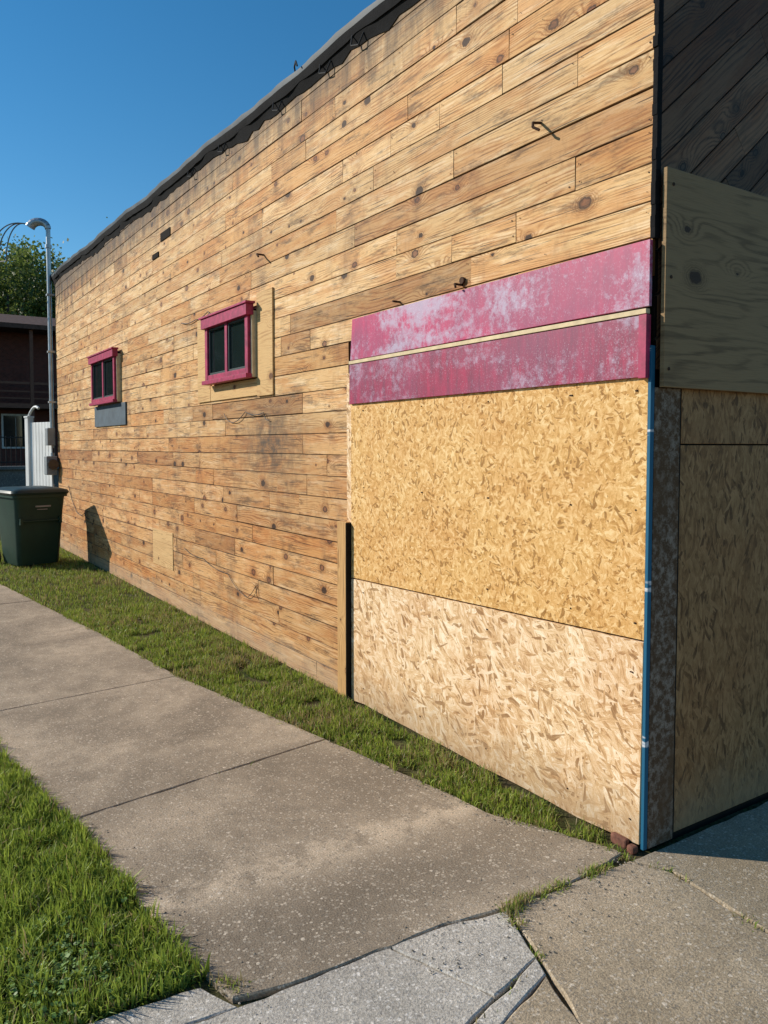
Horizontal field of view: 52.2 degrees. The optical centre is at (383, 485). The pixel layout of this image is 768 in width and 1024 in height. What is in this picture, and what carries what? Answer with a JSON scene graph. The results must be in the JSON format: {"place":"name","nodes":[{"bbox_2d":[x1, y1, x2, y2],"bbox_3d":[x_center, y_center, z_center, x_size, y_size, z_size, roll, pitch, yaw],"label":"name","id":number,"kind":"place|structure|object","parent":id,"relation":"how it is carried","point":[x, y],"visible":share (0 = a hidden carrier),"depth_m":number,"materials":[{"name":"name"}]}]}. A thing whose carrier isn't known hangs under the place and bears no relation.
{"place":"outdoors","nodes":[
{"label":"outdoors","id":0,"kind":"place"},
{"bbox_2d":[0,332,57,465],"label":"walls","id":1,"kind":"structure","parent":0,"point":[14,356],"depth_m":35.66,"materials":[{"name":"red brick"}]},
{"bbox_2d":[1,414,27,448],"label":"window frames","id":2,"kind":"structure","parent":1,"relation":"attached to","point":[2,429],"depth_m":35.31,"materials":[{"name":"grey metal"}]},
{"bbox_2d":[3,416,24,446],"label":"window panes","id":3,"kind":"object","parent":2,"relation":"in","point":[12,430],"visible":0.29,"depth_m":35.45,"materials":[{"name":"black glass"}]},
{"bbox_2d":[0,314,55,335],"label":"roof","id":4,"kind":"structure","parent":1,"relation":"on","point":[19,324],"depth_m":35.06,"materials":[{"name":"grey"}]},
{"bbox_2d":[0,330,56,422],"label":"balcony","id":5,"kind":"structure","parent":1,"relation":"attached to","point":[32,383],"depth_m":34.58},
{"bbox_2d":[0,736,210,1023],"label":"lawn grass","id":6,"kind":"structure","parent":0,"point":[72,872],"depth_m":2.62,"materials":[{"name":"green plant"}]},
{"bbox_2d":[0,893,166,1023],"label":"clover patch","id":7,"kind":"object","parent":6,"relation":"on","point":[57,966],"visible":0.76,"depth_m":2.37,"materials":[{"name":"green plant"}]},
{"bbox_2d":[69,311,268,598],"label":"wall cables","id":8,"kind":"object","parent":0,"point":[229,421],"depth_m":6.78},
{"bbox_2d":[0,0,375,270],"label":"sky","id":9,"kind":"structure","parent":0,"point":[101,101],"materials":[{"name":"blue"}]},
{"bbox_2d":[0,584,621,1003],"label":"sidewalk","id":10,"kind":"structure","parent":0,"point":[290,856],"depth_m":3.35,"materials":[{"name":"concrete"}]},
{"bbox_2d":[60,740,729,1023],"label":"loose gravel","id":11,"kind":"structure","parent":10,"relation":"on","point":[440,895],"depth_m":2.77,"materials":[{"name":"grey gravel"}]},
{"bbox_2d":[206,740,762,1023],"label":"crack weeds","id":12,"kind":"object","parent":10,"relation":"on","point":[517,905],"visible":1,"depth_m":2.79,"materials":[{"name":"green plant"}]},
{"bbox_2d":[0,536,767,1023],"bbox_3d":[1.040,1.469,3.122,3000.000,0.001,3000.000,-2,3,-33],"label":"ground","id":13,"kind":"structure","parent":0,"point":[562,818],"depth_m":3.89,"materials":[{"name":"soil"}]},
{"bbox_2d":[0,218,58,486],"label":"electric service mast","id":14,"kind":"object","parent":13,"relation":"on","point":[51,464],"visible":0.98,"depth_m":12.47,"materials":[{"name":"metal"}]},
{"bbox_2d":[0,466,58,486],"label":"retaining wall","id":15,"kind":"structure","parent":13,"relation":"on","point":[10,476],"depth_m":22.08,"materials":[{"name":"concrete"}]},
{"bbox_2d":[0,436,57,465],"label":"iron fence","id":16,"kind":"object","parent":15,"relation":"on","point":[11,462],"visible":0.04,"depth_m":22.21,"materials":[{"name":"metal"}]},
{"bbox_2d":[0,486,68,565],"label":"trash bin","id":17,"kind":"object","parent":13,"relation":"on","point":[30,523],"visible":1,"depth_m":10.48,"materials":[{"name":"green plastic"}]},
{"bbox_2d":[24,405,53,485],"bbox_3d":[-5.679,-0.163,12.946,0.793,2.301,0.120,2,4,39],"label":"white vinyl fence","id":18,"kind":"object","parent":13,"relation":"on","point":[37,449],"visible":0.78,"depth_m":12.98,"materials":[{"name":"white plastic"}]},
{"bbox_2d":[0,542,606,843],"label":"grass strip","id":19,"kind":"object","parent":13,"relation":"on","point":[122,621],"depth_m":5.42,"materials":[{"name":"green plant"}]},
{"bbox_2d":[90,912,579,1023],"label":"curb ramp","id":20,"kind":"structure","parent":13,"relation":"on","point":[396,984],"depth_m":2.30,"materials":[{"name":"concrete"}]},
{"bbox_2d":[337,521,350,697],"bbox_3d":[-0.251,0.808,5.017,0.045,1.155,0.113,-2,3,-33],"label":"vertical trim plank","id":21,"kind":"object","parent":13,"relation":"on","point":[341,583],"visible":0.62,"depth_m":5.00,"materials":[{"name":"brown wood"}]},
{"bbox_2d":[61,3,767,850],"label":"wall","id":22,"kind":"structure","parent":13,"relation":"on","point":[755,799],"depth_m":3.38,"materials":[{"name":"brown wood"}]},
{"bbox_2d":[95,402,126,426],"bbox_3d":[-3.429,-0.872,9.801,0.019,0.265,1.490,-2,3,-33],"label":"blue grey panel","id":23,"kind":"object","parent":22,"relation":"attached to","point":[111,415],"visible":1,"depth_m":9.69,"materials":[{"name":"metal"}]},
{"bbox_2d":[153,528,173,570],"bbox_3d":[-2.307,0.661,8.176,0.008,0.380,0.660,-2,3,-33],"label":"plywood patch","id":24,"kind":"object","parent":22,"relation":"attached to","point":[163,554],"visible":1,"depth_m":8.15,"materials":[{"name":"beige wood"}]},
{"bbox_2d":[198,300,256,385],"bbox_3d":[-1.290,-1.143,6.444,0.112,0.583,1.020,-2,3,-33],"label":"sliding window","id":25,"kind":"structure","parent":22,"relation":"attached to","point":[230,343],"depth_m":6.36,"materials":[{"name":"paint"}]},
{"bbox_2d":[51,0,418,284],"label":"roof edge","id":26,"kind":"object","parent":22,"relation":"on","point":[376,17],"visible":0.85,"depth_m":5.78,"materials":[{"name":"grey metal"}]},
{"bbox_2d":[187,31,363,176],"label":"roof cables","id":27,"kind":"object","parent":26,"relation":"attached to","point":[325,72],"visible":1,"depth_m":5.16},
{"bbox_2d":[347,373,350,521],"bbox_3d":[-0.214,-0.232,4.946,0.016,0.940,0.058,-2,3,-33],"label":"osb edge strip","id":28,"kind":"object","parent":22,"relation":"attached to","point":[348,462],"visible":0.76,"depth_m":4.95,"materials":[{"name":"beige wood"}]},
{"bbox_2d":[345,523,352,700],"bbox_3d":[-0.219,0.814,4.964,0.050,1.150,0.008,-2,3,-33],"label":"dark gap","id":29,"kind":"object","parent":22,"relation":"attached to","point":[348,602],"visible":0.57,"depth_m":4.95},
{"bbox_2d":[55,0,654,691],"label":"side wall boards","id":30,"kind":"object","parent":22,"relation":"attached to","point":[373,202],"visible":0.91,"depth_m":5.30,"materials":[{"name":"brown wood"}]},
{"bbox_2d":[87,347,120,405],"bbox_3d":[-3.519,-1.338,9.832,0.112,0.643,1.260,-2,3,-33],"label":"sliding window","id":31,"kind":"structure","parent":30,"relation":"attached to","point":[105,364],"depth_m":9.72,"materials":[{"name":"paint"}]},
{"bbox_2d":[197,287,273,402],"bbox_3d":[-1.259,-1.103,6.485,0.015,0.790,1.590,-2,3,-33],"label":"window plywood patch","id":32,"kind":"object","parent":30,"relation":"attached to","point":[262,384],"visible":0.91,"depth_m":6.02,"materials":[{"name":"brown wood"}]},
{"bbox_2d":[128,12,650,621],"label":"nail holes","id":33,"kind":"object","parent":22,"relation":"attached to","point":[356,240],"visible":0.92,"depth_m":4.97,"materials":[{"name":"wood"}]},
{"bbox_2d":[256,121,541,302],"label":"wall hooks","id":34,"kind":"object","parent":22,"relation":"attached to","point":[461,281],"depth_m":3.95,"materials":[{"name":"black metal"}]},
{"bbox_2d":[349,316,638,403],"bbox_3d":[0.394,-0.581,3.968,0.018,0.243,2.200,-2,3,-33],"label":"red panel","id":35,"kind":"object","parent":22,"relation":"attached to","point":[602,351],"visible":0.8,"depth_m":3.66,"materials":[{"name":"paint"}]},
{"bbox_2d":[351,578,643,844],"bbox_3d":[0.414,0.994,4.043,0.018,0.840,2.236,-2,3,-33],"label":"osb lower sheet","id":36,"kind":"object","parent":22,"relation":"attached to","point":[531,704],"visible":0.86,"depth_m":3.71,"materials":[{"name":"beige wood"}]},
{"bbox_2d":[351,378,647,640],"bbox_3d":[0.415,0.052,3.996,0.018,1.155,2.238,-2,3,-33],"label":"osb upper sheet","id":37,"kind":"object","parent":22,"relation":"attached to","point":[526,537],"visible":0.87,"depth_m":3.68,"materials":[{"name":"beige wood"}]},
{"bbox_2d":[358,306,649,359],"bbox_3d":[0.421,-0.724,3.949,0.011,0.460,2.200,-2,3,-33],"label":"panel backing","id":38,"kind":"object","parent":22,"relation":"attached to","point":[548,325],"visible":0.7,"depth_m":3.40,"materials":[{"name":"beige wood"}]},
{"bbox_2d":[349,308,649,364],"bbox_3d":[0.403,-0.714,3.943,0.024,0.021,2.230,-2,3,-33],"label":"cream strip","id":39,"kind":"object","parent":38,"relation":"attached to","point":[554,327],"visible":1,"depth_m":3.61,"materials":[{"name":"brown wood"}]},
{"bbox_2d":[350,239,652,360],"bbox_3d":[0.409,-0.857,3.933,0.016,0.257,2.233,-2,3,-33],"label":"red panel","id":40,"kind":"object","parent":38,"relation":"attached to","point":[619,279],"visible":1,"depth_m":3.60,"materials":[{"name":"paint"}]},
{"bbox_2d":[362,182,674,819],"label":"screws","id":41,"kind":"object","parent":22,"relation":"attached to","point":[671,276],"visible":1,"depth_m":3.16,"materials":[{"name":"metal"}]},
{"bbox_2d":[638,314,650,378],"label":"red corner block","id":42,"kind":"structure","parent":22,"relation":"attached to","point":[644,343],"depth_m":3.02,"materials":[{"name":"paint"}]},
{"bbox_2d":[641,345,654,850],"bbox_3d":[1.033,0.456,3.070,0.022,1.990,0.014,-2,3,-33],"label":"corner edge strip","id":43,"kind":"object","parent":22,"relation":"attached to","point":[648,569],"visible":1,"depth_m":3.06,"materials":[{"name":"blue metal"}]},
{"bbox_2d":[650,0,663,238],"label":"corner tar strip","id":44,"kind":"object","parent":22,"relation":"attached to","point":[657,123],"visible":1,"depth_m":2.98,"materials":[{"name":"black"}]},
{"bbox_2d":[647,387,679,848],"bbox_3d":[1.109,0.533,3.122,0.155,1.830,0.018,-2,3,-33],"label":"grey corner frame","id":45,"kind":"object","parent":22,"relation":"attached to","point":[663,600],"visible":1,"depth_m":3.11,"materials":[{"name":"paint"}]},
{"bbox_2d":[672,389,681,837],"bbox_3d":[1.179,0.531,3.168,0.012,1.830,0.009,-2,3,-33],"label":"dark front gap","id":46,"kind":"object","parent":22,"relation":"attached to","point":[676,612],"visible":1,"depth_m":3.16,"materials":[{"name":"black"}]},
{"bbox_2d":[654,0,767,369],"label":"front wall boards","id":47,"kind":"object","parent":22,"relation":"attached to","point":[715,98],"visible":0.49,"depth_m":3.17,"materials":[{"name":"grey wood"}]},
{"bbox_2d":[660,166,767,393],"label":"plywood sign board","id":48,"kind":"object","parent":47,"relation":"attached to","point":[714,316],"visible":1,"depth_m":3.15,"materials":[{"name":"grey wood"}]},
{"bbox_2d":[674,445,767,831],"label":"front osb panel","id":49,"kind":"object","parent":22,"relation":"attached to","point":[721,745],"visible":0.98,"depth_m":3.34,"materials":[{"name":"beige wood"}]},
{"bbox_2d":[679,388,767,443],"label":"front osb header","id":50,"kind":"object","parent":22,"relation":"attached to","point":[716,417],"visible":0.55,"depth_m":3.28},
{"bbox_2d":[611,832,637,854],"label":"brick fragments","id":51,"kind":"object","parent":13,"relation":"on","point":[622,841],"visible":0.96,"depth_m":3.16,"materials":[{"name":"red brick"}]},
{"bbox_2d":[512,801,767,1023],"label":"corner pavement","id":52,"kind":"structure","parent":0,"point":[691,955],"depth_m":2.58,"materials":[{"name":"concrete"}]},
{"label":"hill","id":53,"kind":"structure","parent":0,"visible":0},
{"bbox_2d":[0,217,107,317],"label":"tree line","id":54,"kind":"object","parent":53,"relation":"on","point":[23,285],"visible":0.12,"depth_m":64.10,"materials":[{"name":"green plant"}]}
]}

